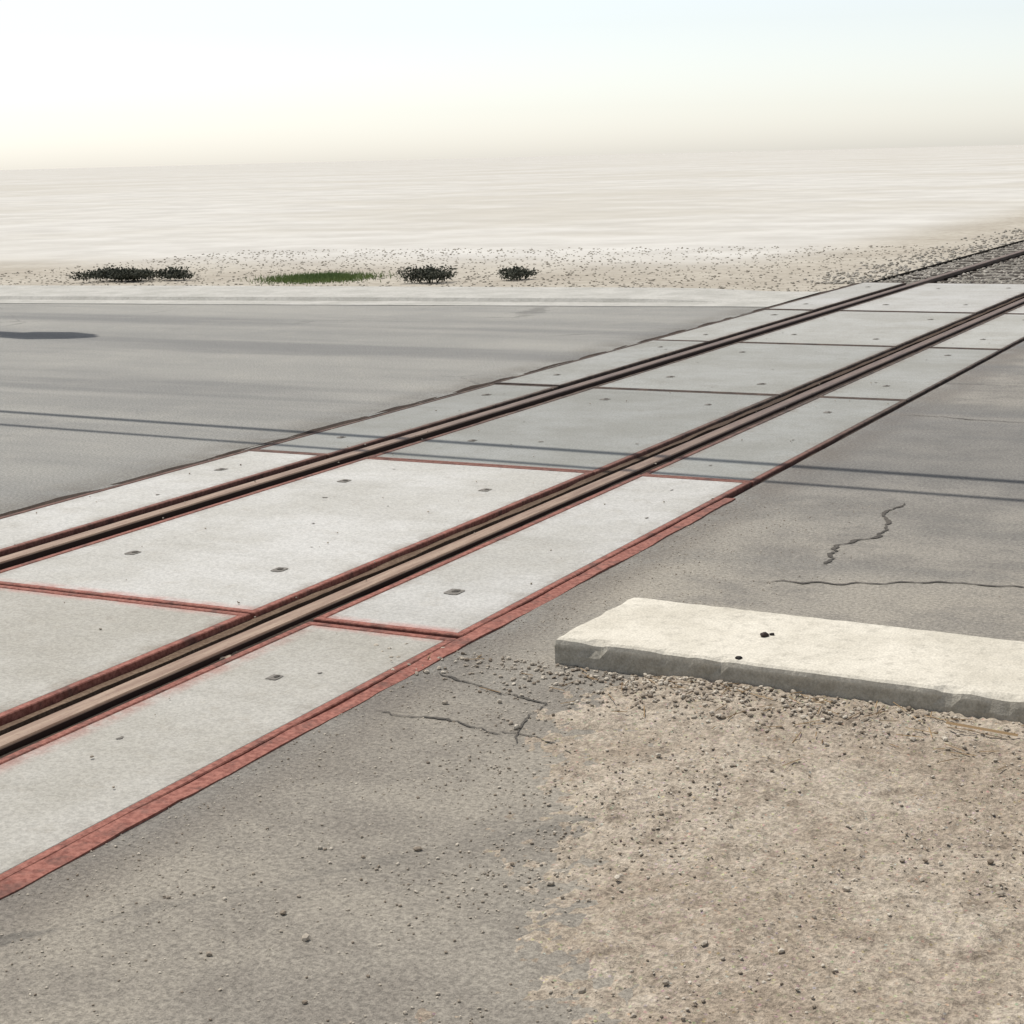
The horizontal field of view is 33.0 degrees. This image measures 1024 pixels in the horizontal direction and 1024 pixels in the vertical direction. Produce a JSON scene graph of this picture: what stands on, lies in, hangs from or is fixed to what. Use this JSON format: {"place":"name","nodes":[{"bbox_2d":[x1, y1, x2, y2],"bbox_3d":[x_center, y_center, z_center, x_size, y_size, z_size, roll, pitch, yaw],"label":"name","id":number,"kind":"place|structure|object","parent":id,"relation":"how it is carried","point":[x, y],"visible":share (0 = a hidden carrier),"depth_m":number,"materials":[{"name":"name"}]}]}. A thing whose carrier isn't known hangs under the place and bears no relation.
{"place":"outdoors","nodes":[
{"label":"outdoors","id":0,"kind":"place"},
{"bbox_2d":[0,285,820,306],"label":"sidewalk","id":1,"kind":"structure","parent":0,"point":[419,296],"depth_m":18.49,"materials":[{"name":"concrete"}]},
{"bbox_2d":[0,245,982,291],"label":"verge gravel","id":2,"kind":"structure","parent":0,"point":[549,266],"depth_m":23.56,"materials":[{"name":"beige gravel"}]},
{"bbox_2d":[0,304,1023,1023],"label":"asphalt road","id":3,"kind":"structure","parent":0,"point":[96,394],"depth_m":5.38,"materials":[{"name":"grey asphalt"}]},
{"bbox_2d":[0,585,250,725],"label":"concrete crossing panel","id":4,"kind":"object","parent":3,"relation":"in","point":[54,647],"visible":0.73,"depth_m":5.46,"materials":[{"name":"grey concrete"}]},
{"bbox_2d":[0,450,325,556],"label":"concrete crossing panel","id":5,"kind":"object","parent":3,"relation":"in","point":[31,527],"visible":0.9,"depth_m":7.77,"materials":[{"name":"grey concrete"}]},
{"bbox_2d":[0,622,457,883],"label":"concrete crossing panel","id":6,"kind":"object","parent":3,"relation":"in","point":[58,793],"visible":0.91,"depth_m":4.54,"materials":[{"name":"grey concrete"}]},
{"bbox_2d":[0,457,592,619],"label":"concrete crossing panel","id":7,"kind":"object","parent":3,"relation":"in","point":[258,553],"visible":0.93,"depth_m":6.88,"materials":[{"name":"grey concrete"}]},
{"bbox_2d":[0,497,735,899],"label":"rusty edge angle","id":8,"kind":"object","parent":3,"relation":"in","point":[152,809],"visible":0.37,"depth_m":4.52,"materials":[{"name":"red metal"}]},
{"bbox_2d":[251,384,558,458],"bbox_3d":[-0.527,-0.508,10.086,0.481,0.125,2.728,4,13,27],"label":"concrete crossing panel","id":9,"kind":"object","parent":3,"relation":"in","point":[352,436],"visible":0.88,"depth_m":9.86,"materials":[{"name":"grey concrete"}]},
{"bbox_2d":[0,282,861,516],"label":"edge joint filler","id":10,"kind":"object","parent":3,"relation":"in","point":[248,448],"visible":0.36,"depth_m":9.91,"materials":[{"name":"rubber"}]},
{"bbox_2d":[0,495,999,1020],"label":"loose grit","id":11,"kind":"object","parent":3,"relation":"on","point":[374,773],"visible":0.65,"depth_m":4.19,"materials":[{"name":"gravel"}]},
{"bbox_2d":[313,475,751,639],"bbox_3d":[0.215,0.167,6.693,0.546,0.131,2.728,4,13,27],"label":"concrete crossing panel","id":12,"kind":"object","parent":3,"relation":"in","point":[461,595],"visible":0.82,"depth_m":6.35,"materials":[{"name":"grey concrete"}]},
{"bbox_2d":[368,388,778,475],"bbox_3d":[0.449,-0.433,9.597,1.252,0.126,2.728,4,13,27],"label":"concrete crossing panel","id":13,"kind":"object","parent":3,"relation":"in","point":[568,432],"visible":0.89,"depth_m":9.36,"materials":[{"name":"grey concrete"}]},
{"bbox_2d":[495,340,708,388],"bbox_3d":[0.714,-1.034,12.486,0.481,0.129,2.728,4,13,27],"label":"concrete crossing panel","id":14,"kind":"object","parent":3,"relation":"in","point":[580,370],"visible":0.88,"depth_m":12.28,"materials":[{"name":"grey concrete"}]},
{"bbox_2d":[366,415,1023,747],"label":"pavement cracks","id":15,"kind":"object","parent":3,"relation":"on","point":[854,549],"visible":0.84,"depth_m":5.90,"materials":[{"name":"black asphalt"}]},
{"bbox_2d":[592,342,895,397],"bbox_3d":[1.690,-0.957,11.997,1.252,0.126,2.728,4,13,27],"label":"concrete crossing panel","id":16,"kind":"object","parent":3,"relation":"in","point":[780,370],"visible":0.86,"depth_m":11.79,"materials":[{"name":"grey concrete"}]},
{"bbox_2d":[642,397,905,486],"bbox_3d":[1.456,-0.355,9.094,0.546,0.126,2.728,4,13,27],"label":"concrete crossing panel","id":17,"kind":"object","parent":3,"relation":"in","point":[763,451],"visible":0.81,"depth_m":8.84,"materials":[{"name":"grey concrete"}]},
{"bbox_2d":[552,597,1023,723],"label":"concrete kerb","id":18,"kind":"structure","parent":3,"relation":"on","point":[970,676],"depth_m":4.87,"materials":[{"name":"beige concrete"}]},
{"bbox_2d":[735,632,773,659],"bbox_3d":[0.684,0.378,4.924,0.036,0.015,0.280,5,13,28],"label":"tar chip","id":19,"kind":"object","parent":18,"relation":"on","point":[764,634],"visible":1,"depth_m":5.01,"materials":[{"name":"black asphalt"}]},
{"bbox_2d":[732,341,1022,497],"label":"edge joint filler","id":20,"kind":"object","parent":3,"relation":"in","point":[866,425],"visible":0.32,"depth_m":9.28,"materials":[{"name":"rubber"}]},
{"bbox_2d":[818,348,1001,402],"bbox_3d":[2.697,-0.878,11.494,0.546,0.125,2.728,4,13,27],"label":"concrete crossing panel","id":21,"kind":"object","parent":3,"relation":"in","point":[921,372],"visible":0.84,"depth_m":11.29,"materials":[{"name":"grey concrete"}]},
{"bbox_2d":[0,145,1023,306],"bbox_3d":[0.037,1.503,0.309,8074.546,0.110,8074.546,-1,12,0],"label":"ground","id":22,"kind":"structure","parent":0,"point":[86,219],"depth_m":43.75,"materials":[{"name":"beige sand"}]},
{"bbox_2d":[69,265,195,281],"bbox_3d":[-4.969,-3.136,22.735,1.674,0.233,0.740,-1,12,0],"label":"shrub","id":23,"kind":"object","parent":22,"relation":"on","point":[126,274],"visible":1,"depth_m":22.59,"materials":[{"name":"green plant"}]},
{"bbox_2d":[242,270,400,285],"bbox_3d":[-2.438,-3.010,22.140,2.083,0.070,2.637,-1,12,0],"label":"grass patch","id":24,"kind":"object","parent":22,"relation":"on","point":[324,277],"visible":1,"depth_m":21.99,"materials":[{"name":"green plant"}]},
{"bbox_2d":[396,264,456,282],"bbox_3d":[-1.030,-2.893,21.022,0.760,0.245,0.574,-1,12,0],"label":"shrub","id":25,"kind":"object","parent":22,"relation":"on","point":[428,273],"visible":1,"depth_m":20.98,"materials":[{"name":"green plant"}]},
{"bbox_2d":[497,266,536,280],"bbox_3d":[0.066,-2.920,21.134,0.494,0.190,0.492,-1,12,0],"label":"shrub","id":26,"kind":"object","parent":22,"relation":"on","point":[513,273],"visible":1,"depth_m":21.14,"materials":[{"name":"green plant"}]},
{"bbox_2d":[220,651,1023,1023],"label":"dirt shoulder","id":27,"kind":"object","parent":22,"relation":"on","point":[928,955],"visible":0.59,"depth_m":3.58},
{"bbox_2d":[110,643,1023,1023],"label":"pebbles","id":28,"kind":"object","parent":27,"relation":"on","point":[718,781],"visible":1,"depth_m":4.18,"materials":[{"name":"gravel"}]},
{"bbox_2d":[427,653,1023,769],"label":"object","id":29,"kind":"object","parent":27,"relation":"on","point":[981,728],"visible":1,"depth_m":4.44,"materials":[{"name":"grey gravel"}]},
{"bbox_2d":[654,309,813,343],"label":"concrete crossing panel","id":30,"kind":"object","parent":22,"relation":"on","point":[730,328],"visible":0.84,"depth_m":14.72,"materials":[{"name":"grey concrete"}]},
{"bbox_2d":[766,282,905,311],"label":"concrete crossing panel","id":31,"kind":"object","parent":22,"relation":"on","point":[826,300],"visible":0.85,"depth_m":17.32,"materials":[{"name":"grey concrete"}]},
{"bbox_2d":[739,311,975,348],"bbox_3d":[2.931,-1.481,14.397,1.252,0.127,2.728,4,13,27],"label":"concrete crossing panel","id":32,"kind":"object","parent":22,"relation":"on","point":[897,330],"visible":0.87,"depth_m":14.22,"materials":[{"name":"grey concrete"}]},
{"bbox_2d":[790,228,1023,283],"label":"ballast","id":33,"kind":"structure","parent":22,"relation":"on","point":[891,273],"depth_m":21.43,"materials":[{"name":"gravel"}]},
{"bbox_2d":[0,243,1023,758],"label":"railway track","id":34,"kind":"structure","parent":33,"relation":"on","point":[32,727],"depth_m":7.32,"materials":[{"name":"metal"}]},
{"bbox_2d":[14,382,910,787],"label":"scattered stones","id":35,"kind":"object","parent":34,"relation":"on","point":[328,542],"visible":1,"depth_m":7.27,"materials":[{"name":"grey stone"}]},
{"bbox_2d":[839,283,1023,314],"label":"concrete crossing panel","id":36,"kind":"object","parent":22,"relation":"on","point":[978,298],"visible":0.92,"depth_m":16.79,"materials":[{"name":"grey concrete"}]},
{"bbox_2d":[928,314,1023,352],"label":"concrete crossing panel","id":37,"kind":"object","parent":22,"relation":"on","point":[1003,332],"visible":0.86,"depth_m":13.47,"materials":[{"name":"grey concrete"}]},
{"bbox_2d":[1003,304,1023,313],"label":"concrete crossing panel","id":38,"kind":"object","parent":22,"relation":"on","point":[1019,310],"visible":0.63,"depth_m":15.37,"materials":[{"name":"grey concrete"}]},
{"bbox_2d":[0,0,1023,169],"label":"sky","id":39,"kind":"structure","parent":0,"point":[84,83],"materials":[{"name":"white"}]}
]}

